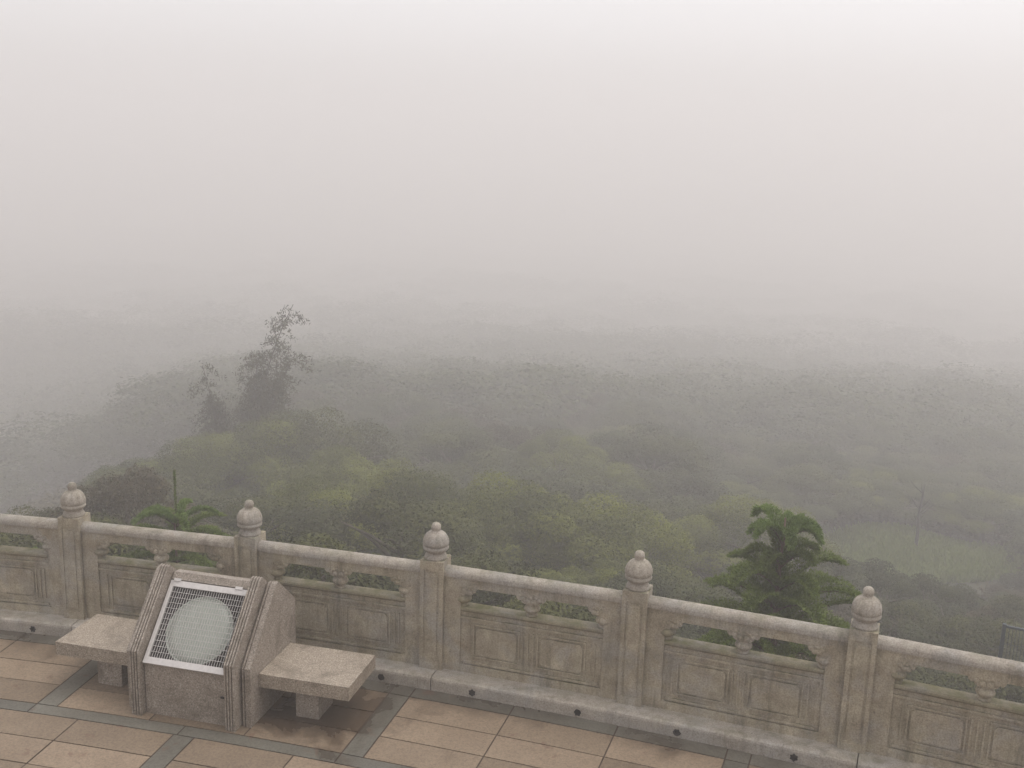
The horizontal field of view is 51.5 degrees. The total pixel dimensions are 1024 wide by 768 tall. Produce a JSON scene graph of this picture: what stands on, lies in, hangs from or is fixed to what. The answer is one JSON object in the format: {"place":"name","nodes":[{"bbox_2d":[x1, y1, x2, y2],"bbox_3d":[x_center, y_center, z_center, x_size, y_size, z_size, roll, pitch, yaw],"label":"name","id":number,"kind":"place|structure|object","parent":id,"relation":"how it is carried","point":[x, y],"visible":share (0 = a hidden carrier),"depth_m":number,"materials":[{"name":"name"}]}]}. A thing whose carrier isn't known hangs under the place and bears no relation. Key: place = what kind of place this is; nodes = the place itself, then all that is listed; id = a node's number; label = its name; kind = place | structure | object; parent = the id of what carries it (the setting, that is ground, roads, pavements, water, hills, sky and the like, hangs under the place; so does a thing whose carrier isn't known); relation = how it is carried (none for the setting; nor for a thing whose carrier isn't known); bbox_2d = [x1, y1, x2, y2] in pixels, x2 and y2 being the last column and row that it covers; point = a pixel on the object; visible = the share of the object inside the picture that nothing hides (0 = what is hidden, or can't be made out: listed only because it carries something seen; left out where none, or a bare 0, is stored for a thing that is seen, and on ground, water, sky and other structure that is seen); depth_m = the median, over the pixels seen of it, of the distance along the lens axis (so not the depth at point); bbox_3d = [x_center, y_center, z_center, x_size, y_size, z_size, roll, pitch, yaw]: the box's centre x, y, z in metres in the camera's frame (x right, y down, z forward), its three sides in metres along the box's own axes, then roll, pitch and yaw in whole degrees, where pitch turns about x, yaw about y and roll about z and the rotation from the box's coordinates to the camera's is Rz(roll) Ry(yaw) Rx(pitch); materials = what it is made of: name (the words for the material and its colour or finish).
{"place":"outdoors","nodes":[
{"label":"outdoors","id":0,"kind":"place"},
{"bbox_2d":[0,630,858,767],"bbox_3d":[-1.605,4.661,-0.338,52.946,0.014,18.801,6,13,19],"label":"paving","id":1,"kind":"structure","parent":0,"point":[425,728],"depth_m":8.30,"materials":[{"name":"beige tile"}]},
{"bbox_2d":[55,614,137,686],"bbox_3d":[-3.371,2.315,9.062,0.764,0.402,0.568,5,13,13],"label":"stone bench","id":2,"kind":"object","parent":1,"relation":"on","point":[103,641],"visible":0.68,"depth_m":8.92,"materials":[{"name":"stone"}]},
{"bbox_2d":[127,564,295,731],"bbox_3d":[-2.477,2.064,8.712,1.088,1.092,0.900,5,13,13],"label":"lamp housing","id":3,"kind":"object","parent":1,"relation":"on","point":[230,694],"visible":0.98,"depth_m":8.47,"materials":[{"name":"stone"}]},
{"bbox_2d":[143,578,246,675],"bbox_3d":[-2.517,1.935,8.502,0.723,0.546,0.476,5,13,13],"label":"grille","id":4,"kind":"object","parent":3,"relation":"in","point":[238,591],"depth_m":8.51,"materials":[{"name":"metal"}]},
{"bbox_2d":[166,597,233,667],"bbox_3d":[-2.510,2.142,8.584,0.566,0.762,0.437,5,13,13],"label":"floodlight","id":5,"kind":"object","parent":3,"relation":"on","point":[200,632],"visible":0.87,"depth_m":8.51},
{"bbox_2d":[259,643,375,719],"bbox_3d":[-1.573,2.465,8.630,0.764,0.402,0.568,5,13,13],"label":"stone bench","id":6,"kind":"object","parent":1,"relation":"on","point":[316,680],"visible":1,"depth_m":8.51,"materials":[{"name":"stone"}]},
{"bbox_2d":[0,609,934,767],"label":"kerb","id":7,"kind":"structure","parent":1,"relation":"on","point":[784,747],"depth_m":8.62,"materials":[{"name":"stone"}]},
{"bbox_2d":[0,482,1023,767],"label":"balustrade","id":8,"kind":"object","parent":7,"relation":"on","point":[852,688],"visible":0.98,"depth_m":8.70,"materials":[{"name":"stone"}]},
{"bbox_2d":[0,224,1023,637],"bbox_3d":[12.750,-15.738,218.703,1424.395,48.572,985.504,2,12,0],"label":"hillside","id":9,"kind":"structure","parent":0,"point":[300,252],"depth_m":439.90,"materials":[{"name":"soil"}]},
{"bbox_2d":[0,532,42,548],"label":"shrub","id":10,"kind":"object","parent":9,"relation":"on","point":[21,541],"visible":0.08,"depth_m":16.29,"materials":[{"name":"green plant"}]},
{"bbox_2d":[5,504,63,517],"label":"broadleaf tree","id":11,"kind":"object","parent":9,"relation":"on","point":[41,513],"visible":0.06,"depth_m":23.12,"materials":[{"name":"green plant"}]},
{"bbox_2d":[23,511,174,560],"bbox_3d":[-6.770,3.389,16.868,2.649,2.657,2.786,-10,17,-43],"label":"shrub","id":12,"kind":"object","parent":9,"relation":"on","point":[117,549],"visible":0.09,"depth_m":16.68,"materials":[{"name":"green plant"}]},
{"bbox_2d":[76,457,161,501],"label":"broadleaf tree","id":13,"kind":"object","parent":9,"relation":"on","point":[127,463],"visible":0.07,"depth_m":37.91,"materials":[{"name":"green plant"}]},
{"bbox_2d":[47,463,203,529],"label":"broadleaf tree","id":14,"kind":"object","parent":9,"relation":"on","point":[131,496],"visible":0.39,"depth_m":22.57,"materials":[{"name":"green plant"}]},
{"bbox_2d":[59,458,218,512],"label":"broadleaf tree","id":15,"kind":"object","parent":9,"relation":"on","point":[94,477],"visible":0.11,"depth_m":35.19,"materials":[{"name":"green plant"}]},
{"bbox_2d":[81,464,217,522],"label":"broadleaf tree","id":16,"kind":"object","parent":9,"relation":"on","point":[181,487],"visible":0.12,"depth_m":32.47,"materials":[{"name":"green plant"}]},
{"bbox_2d":[104,491,223,523],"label":"broadleaf tree","id":17,"kind":"object","parent":9,"relation":"on","point":[195,498],"visible":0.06,"depth_m":29.12,"materials":[{"name":"green plant"}]},
{"bbox_2d":[117,470,229,566],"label":"palm tree","id":18,"kind":"object","parent":9,"relation":"on","point":[177,519],"visible":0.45,"depth_m":14.01,"materials":[{"name":"green plant"}]},
{"bbox_2d":[155,430,245,498],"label":"broadleaf tree","id":19,"kind":"object","parent":9,"relation":"on","point":[191,439],"visible":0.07,"depth_m":41.87,"materials":[{"name":"green plant"}]},
{"bbox_2d":[182,361,241,505],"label":"feathery tree","id":20,"kind":"object","parent":9,"relation":"on","point":[216,413],"visible":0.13,"depth_m":42.38,"materials":[{"name":"green plant"}]},
{"bbox_2d":[143,431,284,512],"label":"broadleaf tree","id":21,"kind":"object","parent":9,"relation":"on","point":[183,458],"visible":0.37,"depth_m":35.48,"materials":[{"name":"green plant"}]},
{"bbox_2d":[163,491,351,553],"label":"broadleaf tree","id":22,"kind":"object","parent":9,"relation":"on","point":[291,514],"visible":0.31,"depth_m":22.82,"materials":[{"name":"green plant"}]},
{"bbox_2d":[196,408,337,501],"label":"broadleaf tree","id":23,"kind":"object","parent":9,"relation":"on","point":[260,435],"visible":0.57,"depth_m":36.29,"materials":[{"name":"green plant"}]},
{"bbox_2d":[223,305,313,500],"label":"feathery tree","id":24,"kind":"object","parent":9,"relation":"on","point":[256,405],"visible":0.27,"depth_m":41.70,"materials":[{"name":"green plant"}]},
{"bbox_2d":[275,386,342,419],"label":"broadleaf tree","id":25,"kind":"object","parent":9,"relation":"on","point":[310,394],"visible":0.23,"depth_m":63.46,"materials":[{"name":"green plant"}]},
{"bbox_2d":[225,475,397,553],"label":"broadleaf tree","id":26,"kind":"object","parent":9,"relation":"on","point":[333,494],"visible":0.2,"depth_m":24.89,"materials":[{"name":"green plant"}]},
{"bbox_2d":[234,405,407,495],"bbox_3d":[-7.106,3.917,39.351,6.448,6.271,6.307,0,13,-9],"label":"broadleaf tree","id":27,"kind":"object","parent":9,"relation":"on","point":[334,433],"visible":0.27,"depth_m":38.45,"materials":[{"name":"green plant"}]},
{"bbox_2d":[280,397,361,428],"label":"broadleaf tree","id":28,"kind":"object","parent":9,"relation":"on","point":[312,405],"visible":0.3,"depth_m":58.70,"materials":[{"name":"green plant"}]},
{"bbox_2d":[256,454,392,507],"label":"broadleaf tree","id":29,"kind":"object","parent":9,"relation":"on","point":[345,477],"visible":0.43,"depth_m":32.41,"materials":[{"name":"green plant"}]},
{"bbox_2d":[277,531,399,591],"bbox_3d":[-2.801,3.538,15.450,2.703,2.712,2.844,10,15,34],"label":"shrub","id":30,"kind":"object","parent":9,"relation":"on","point":[382,584],"visible":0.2,"depth_m":15.34,"materials":[{"name":"green plant"}]},
{"bbox_2d":[299,444,419,506],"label":"broadleaf tree","id":31,"kind":"object","parent":9,"relation":"on","point":[341,453],"visible":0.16,"depth_m":34.69,"materials":[{"name":"green plant"}]},
{"bbox_2d":[312,465,458,555],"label":"broadleaf tree","id":32,"kind":"object","parent":9,"relation":"on","point":[414,485],"visible":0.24,"depth_m":28.05,"materials":[{"name":"green plant"}]},
{"bbox_2d":[288,485,494,559],"bbox_3d":[-2.400,3.870,21.882,4.368,3.155,4.189,-6,14,-30],"label":"broadleaf tree","id":33,"kind":"object","parent":9,"relation":"on","point":[453,526],"visible":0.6,"depth_m":21.80,"materials":[{"name":"green plant"}]},
{"bbox_2d":[373,421,489,469],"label":"broadleaf tree","id":34,"kind":"object","parent":9,"relation":"on","point":[418,430],"visible":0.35,"depth_m":49.47,"materials":[{"name":"green plant"}]},
{"bbox_2d":[389,461,486,506],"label":"broadleaf tree","id":35,"kind":"object","parent":9,"relation":"on","point":[466,475],"visible":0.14,"depth_m":41.68,"materials":[{"name":"green plant"}]},
{"bbox_2d":[394,409,489,467],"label":"broadleaf tree","id":36,"kind":"object","parent":9,"relation":"on","point":[438,415],"visible":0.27,"depth_m":57.10,"materials":[{"name":"green plant"}]},
{"bbox_2d":[356,484,535,570],"bbox_3d":[-1.650,4.779,27.326,4.751,3.848,4.883,9,14,28],"label":"broadleaf tree","id":37,"kind":"object","parent":9,"relation":"on","point":[509,548],"visible":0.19,"depth_m":26.49,"materials":[{"name":"green plant"}]},
{"bbox_2d":[380,427,525,479],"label":"broadleaf tree","id":38,"kind":"object","parent":9,"relation":"on","point":[492,457],"visible":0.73,"depth_m":45.87,"materials":[{"name":"green plant"}]},
{"bbox_2d":[451,550,561,615],"bbox_3d":[-0.513,4.056,17.545,2.825,2.694,2.686,2,13,2],"label":"shrub","id":39,"kind":"object","parent":9,"relation":"on","point":[476,560],"visible":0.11,"depth_m":17.33,"materials":[{"name":"green plant"}]},
{"bbox_2d":[424,469,591,573],"bbox_3d":[-0.298,4.732,28.100,4.883,4.631,4.751,-1,13,-12],"label":"broadleaf tree","id":40,"kind":"object","parent":9,"relation":"on","point":[550,551],"visible":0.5,"depth_m":26.72,"materials":[{"name":"green plant"}]},
{"bbox_2d":[0,258,1023,510],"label":"woods","id":41,"kind":"object","parent":9,"relation":"on","point":[98,404],"visible":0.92,"depth_m":142.27,"materials":[{"name":"green plant"}]},
{"bbox_2d":[0,418,1023,647],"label":"undergrowth","id":42,"kind":"object","parent":9,"relation":"on","point":[48,499],"visible":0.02,"depth_m":54.39,"materials":[{"name":"green plant"}]},
{"bbox_2d":[482,423,542,458],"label":"broadleaf tree","id":43,"kind":"object","parent":9,"relation":"on","point":[499,435],"visible":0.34,"depth_m":50.19,"materials":[{"name":"green plant"}]},
{"bbox_2d":[457,481,596,568],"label":"broadleaf tree","id":44,"kind":"object","parent":9,"relation":"on","point":[548,489],"depth_m":33.15,"materials":[{"name":"green plant"}]},
{"bbox_2d":[497,598,596,622],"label":"shrub","id":45,"kind":"object","parent":9,"relation":"on","point":[552,610],"visible":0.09,"depth_m":14.30,"materials":[{"name":"green plant"}]},
{"bbox_2d":[498,465,603,504],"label":"broadleaf tree","id":46,"kind":"object","parent":9,"relation":"on","point":[537,474],"visible":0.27,"depth_m":41.05,"materials":[{"name":"green plant"}]},
{"bbox_2d":[513,567,597,586],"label":"broadleaf tree","id":47,"kind":"object","parent":9,"relation":"on","point":[550,575],"visible":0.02,"depth_m":23.58,"materials":[{"name":"green plant"}]},
{"bbox_2d":[478,490,639,582],"bbox_3d":[1.186,4.973,27.773,4.465,4.293,4.340,4,13,10],"label":"broadleaf tree","id":48,"kind":"object","parent":9,"relation":"on","point":[518,503],"visible":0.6,"depth_m":26.42,"materials":[{"name":"green plant"}]},
{"bbox_2d":[511,428,611,477],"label":"broadleaf tree","id":49,"kind":"object","parent":9,"relation":"on","point":[532,451],"visible":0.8,"depth_m":46.24,"materials":[{"name":"green plant"}]},
{"bbox_2d":[532,474,634,510],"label":"broadleaf tree","id":50,"kind":"object","parent":9,"relation":"on","point":[581,490],"visible":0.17,"depth_m":38.16,"materials":[{"name":"green plant"}]},
{"bbox_2d":[562,456,657,496],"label":"broadleaf tree","id":51,"kind":"object","parent":9,"relation":"on","point":[615,474],"visible":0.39,"depth_m":43.28,"materials":[{"name":"green plant"}]},
{"bbox_2d":[563,429,660,488],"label":"broadleaf tree","id":52,"kind":"object","parent":9,"relation":"on","point":[594,441],"visible":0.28,"depth_m":50.52,"materials":[{"name":"green plant"}]},
{"bbox_2d":[525,491,700,588],"bbox_3d":[2.397,5.149,28.198,5.140,4.219,5.001,4,13,12],"label":"broadleaf tree","id":53,"kind":"object","parent":9,"relation":"on","point":[584,514],"visible":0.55,"depth_m":27.68,"materials":[{"name":"green plant"}]},
{"bbox_2d":[557,557,671,595],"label":"broadleaf tree","id":54,"kind":"object","parent":9,"relation":"on","point":[608,571],"visible":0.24,"depth_m":24.58,"materials":[{"name":"green plant"}]},
{"bbox_2d":[562,508,678,570],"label":"broadleaf tree","id":55,"kind":"object","parent":9,"relation":"on","point":[650,555],"visible":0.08,"depth_m":31.09,"materials":[{"name":"green plant"}]},
{"bbox_2d":[583,400,673,434],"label":"broadleaf tree","id":56,"kind":"object","parent":9,"relation":"on","point":[643,410],"visible":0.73,"depth_m":65.66,"materials":[{"name":"green plant"}]},
{"bbox_2d":[588,481,671,514],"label":"broadleaf tree","id":57,"kind":"object","parent":9,"relation":"on","point":[639,494],"visible":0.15,"depth_m":40.40,"materials":[{"name":"green plant"}]},
{"bbox_2d":[587,496,694,562],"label":"broadleaf tree","id":58,"kind":"object","parent":9,"relation":"on","point":[665,511],"visible":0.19,"depth_m":35.50,"materials":[{"name":"green plant"}]},
{"bbox_2d":[596,422,704,472],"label":"broadleaf tree","id":59,"kind":"object","parent":9,"relation":"on","point":[641,430],"visible":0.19,"depth_m":52.82,"materials":[{"name":"green plant"}]},
{"bbox_2d":[598,434,718,499],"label":"broadleaf tree","id":60,"kind":"object","parent":9,"relation":"on","point":[690,457],"visible":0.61,"depth_m":47.52,"materials":[{"name":"green plant"}]},
{"bbox_2d":[580,562,739,638],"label":"broadleaf tree","id":61,"kind":"object","parent":9,"relation":"on","point":[660,587],"visible":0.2,"depth_m":20.49,"materials":[{"name":"green plant"}]},
{"bbox_2d":[633,418,706,469],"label":"broadleaf tree","id":62,"kind":"object","parent":9,"relation":"on","point":[677,426],"visible":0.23,"depth_m":64.38,"materials":[{"name":"green plant"}]},
{"bbox_2d":[626,468,732,510],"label":"broadleaf tree","id":63,"kind":"object","parent":9,"relation":"on","point":[701,488],"visible":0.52,"depth_m":43.15,"materials":[{"name":"green plant"}]},
{"bbox_2d":[639,495,724,564],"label":"broadleaf tree","id":64,"kind":"object","parent":9,"relation":"on","point":[684,507],"visible":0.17,"depth_m":37.82,"materials":[{"name":"green plant"}]},
{"bbox_2d":[641,427,724,469],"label":"broadleaf tree","id":65,"kind":"object","parent":9,"relation":"on","point":[683,434],"visible":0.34,"depth_m":56.37,"materials":[{"name":"green plant"}]},
{"bbox_2d":[655,462,749,495],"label":"broadleaf tree","id":66,"kind":"object","parent":9,"relation":"on","point":[725,477],"visible":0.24,"depth_m":51.14,"materials":[{"name":"green plant"}]},
{"bbox_2d":[715,479,769,498],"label":"broadleaf tree","id":67,"kind":"object","parent":9,"relation":"on","point":[734,490],"visible":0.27,"depth_m":49.42,"materials":[{"name":"green plant"}]},
{"bbox_2d":[708,463,791,498],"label":"broadleaf tree","id":68,"kind":"object","parent":9,"relation":"on","point":[756,470],"visible":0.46,"depth_m":52.47,"materials":[{"name":"green plant"}]},
{"bbox_2d":[668,492,843,576],"bbox_3d":[7.380,5.373,32.893,5.397,3.579,5.251,-3,13,-21],"label":"broadleaf tree","id":69,"kind":"object","parent":9,"relation":"on","point":[720,515],"visible":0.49,"depth_m":32.37,"materials":[{"name":"green plant"}]},
{"bbox_2d":[694,502,860,661],"bbox_3d":[2.961,3.467,12.076,2.173,4.209,2.253,2,12,0],"label":"palm tree","id":70,"kind":"object","parent":9,"relation":"on","point":[765,596],"visible":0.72,"depth_m":11.72,"materials":[{"name":"green plant"}]},
{"bbox_2d":[752,491,838,532],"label":"broadleaf tree","id":71,"kind":"object","parent":9,"relation":"on","point":[823,512],"visible":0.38,"depth_m":46.62,"materials":[{"name":"green plant"}]},
{"bbox_2d":[755,463,879,519],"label":"broadleaf tree","id":72,"kind":"object","parent":9,"relation":"on","point":[818,476],"visible":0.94,"depth_m":48.96,"materials":[{"name":"green plant"}]},
{"bbox_2d":[790,554,875,594],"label":"shrub","id":73,"kind":"object","parent":9,"relation":"on","point":[822,566],"visible":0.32,"depth_m":30.88,"materials":[{"name":"green plant"}]},
{"bbox_2d":[823,476,910,521],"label":"broadleaf tree","id":74,"kind":"object","parent":9,"relation":"on","point":[869,483],"visible":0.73,"depth_m":50.28,"materials":[{"name":"green plant"}]},
{"bbox_2d":[840,557,911,613],"bbox_3d":[10.570,6.239,31.116,2.291,2.120,2.617,6,13,17],"label":"shrub","id":75,"kind":"object","parent":9,"relation":"on","point":[898,576],"visible":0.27,"depth_m":31.10,"materials":[{"name":"green plant"}]},
{"bbox_2d":[841,570,920,615],"bbox_3d":[10.141,6.265,28.973,2.317,2.144,2.646,-2,13,-16],"label":"shrub","id":76,"kind":"object","parent":9,"relation":"on","point":[898,586],"visible":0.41,"depth_m":29.04,"materials":[{"name":"green plant"}]},
{"bbox_2d":[842,467,935,513],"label":"broadleaf tree","id":77,"kind":"object","parent":9,"relation":"on","point":[885,473],"visible":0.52,"depth_m":52.44,"materials":[{"name":"green plant"}]},
{"bbox_2d":[852,598,953,644],"bbox_3d":[9.155,6.264,24.960,2.496,2.380,2.373,4,13,8],"label":"shrub","id":78,"kind":"object","parent":9,"relation":"on","point":[903,608],"visible":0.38,"depth_m":24.95,"materials":[{"name":"green plant"}]},
{"bbox_2d":[879,623,938,676],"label":"shrub","id":79,"kind":"object","parent":9,"relation":"on","point":[917,633],"visible":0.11,"depth_m":23.03,"materials":[{"name":"green plant"}]},
{"bbox_2d":[864,455,953,498],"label":"broadleaf tree","id":80,"kind":"object","parent":9,"relation":"on","point":[925,462],"visible":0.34,"depth_m":61.48,"materials":[{"name":"green plant"}]},
{"bbox_2d":[867,482,976,523],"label":"broadleaf tree","id":81,"kind":"object","parent":9,"relation":"on","point":[929,489],"visible":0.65,"depth_m":49.36,"materials":[{"name":"green plant"}]},
{"bbox_2d":[881,572,967,619],"bbox_3d":[11.484,6.414,29.526,2.285,2.114,2.610,1,12,-2],"label":"shrub","id":82,"kind":"object","parent":9,"relation":"on","point":[953,593],"visible":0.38,"depth_m":29.52,"materials":[{"name":"green plant"}]},
{"bbox_2d":[906,666,967,691],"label":"shrub","id":83,"kind":"object","parent":9,"relation":"on","point":[913,673],"visible":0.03,"depth_m":18.23,"materials":[{"name":"green plant"}]},
{"bbox_2d":[894,471,987,499],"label":"broadleaf tree","id":84,"kind":"object","parent":9,"relation":"on","point":[946,480],"visible":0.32,"depth_m":55.33,"materials":[{"name":"green plant"}]},
{"bbox_2d":[910,598,978,640],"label":"shrub","id":85,"kind":"object","parent":9,"relation":"on","point":[941,612],"visible":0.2,"depth_m":27.33,"materials":[{"name":"green plant"}]},
{"bbox_2d":[917,581,988,614],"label":"shrub","id":86,"kind":"object","parent":9,"relation":"on","point":[968,600],"visible":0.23,"depth_m":30.96,"materials":[{"name":"green plant"}]},
{"bbox_2d":[909,481,1008,528],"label":"broadleaf tree","id":87,"kind":"object","parent":9,"relation":"on","point":[967,518],"visible":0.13,"depth_m":51.56,"materials":[{"name":"green plant"}]},
{"bbox_2d":[901,613,1017,657],"bbox_3d":[9.806,6.293,23.556,2.405,2.293,2.286,0,13,-7],"label":"shrub","id":88,"kind":"object","parent":9,"relation":"on","point":[954,623],"visible":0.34,"depth_m":23.57,"materials":[{"name":"green plant"}]},
{"bbox_2d":[908,671,1023,702],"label":"shrub","id":89,"kind":"object","parent":9,"relation":"on","point":[966,684],"visible":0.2,"depth_m":17.01,"materials":[{"name":"green plant"}]},
{"bbox_2d":[938,470,1006,498],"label":"broadleaf tree","id":90,"kind":"object","parent":9,"relation":"on","point":[975,482],"visible":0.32,"depth_m":57.06,"materials":[{"name":"green plant"}]},
{"bbox_2d":[924,485,1023,544],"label":"broadleaf tree","id":91,"kind":"object","parent":9,"relation":"on","point":[978,499],"visible":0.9,"depth_m":48.04,"materials":[{"name":"green plant"}]},
{"bbox_2d":[939,459,1023,497],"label":"broadleaf tree","id":92,"kind":"object","parent":9,"relation":"on","point":[1002,470],"visible":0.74,"depth_m":58.63,"materials":[{"name":"green plant"}]},
{"bbox_2d":[940,613,1023,658],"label":"shrub","id":93,"kind":"object","parent":9,"relation":"on","point":[984,624],"visible":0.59,"depth_m":22.48,"materials":[{"name":"green plant"}]},
{"bbox_2d":[982,594,1023,633],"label":"shrub","id":94,"kind":"object","parent":9,"relation":"on","point":[1009,611],"visible":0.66,"depth_m":27.45,"materials":[{"name":"green plant"}]},
{"bbox_2d":[984,582,1023,599],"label":"shrub","id":95,"kind":"object","parent":9,"relation":"on","point":[992,588],"visible":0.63,"depth_m":38.29,"materials":[{"name":"green plant"}]},
{"bbox_2d":[996,572,1023,591],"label":"shrub","id":96,"kind":"object","parent":9,"relation":"on","point":[1008,580],"visible":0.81,"depth_m":39.20,"materials":[{"name":"green plant"}]},
{"bbox_2d":[997,623,1023,701],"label":"metal fence","id":97,"kind":"object","parent":9,"relation":"on","point":[1002,638],"visible":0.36,"depth_m":17.27,"materials":[{"name":"metal"}]},
{"bbox_2d":[0,0,1023,255],"label":"sky","id":98,"kind":"structure","parent":0,"point":[891,124],"materials":[{"name":"white"}]},
{"bbox_2d":[797,520,1023,599],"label":"grass","id":99,"kind":"structure","parent":0,"point":[963,560],"depth_m":45.70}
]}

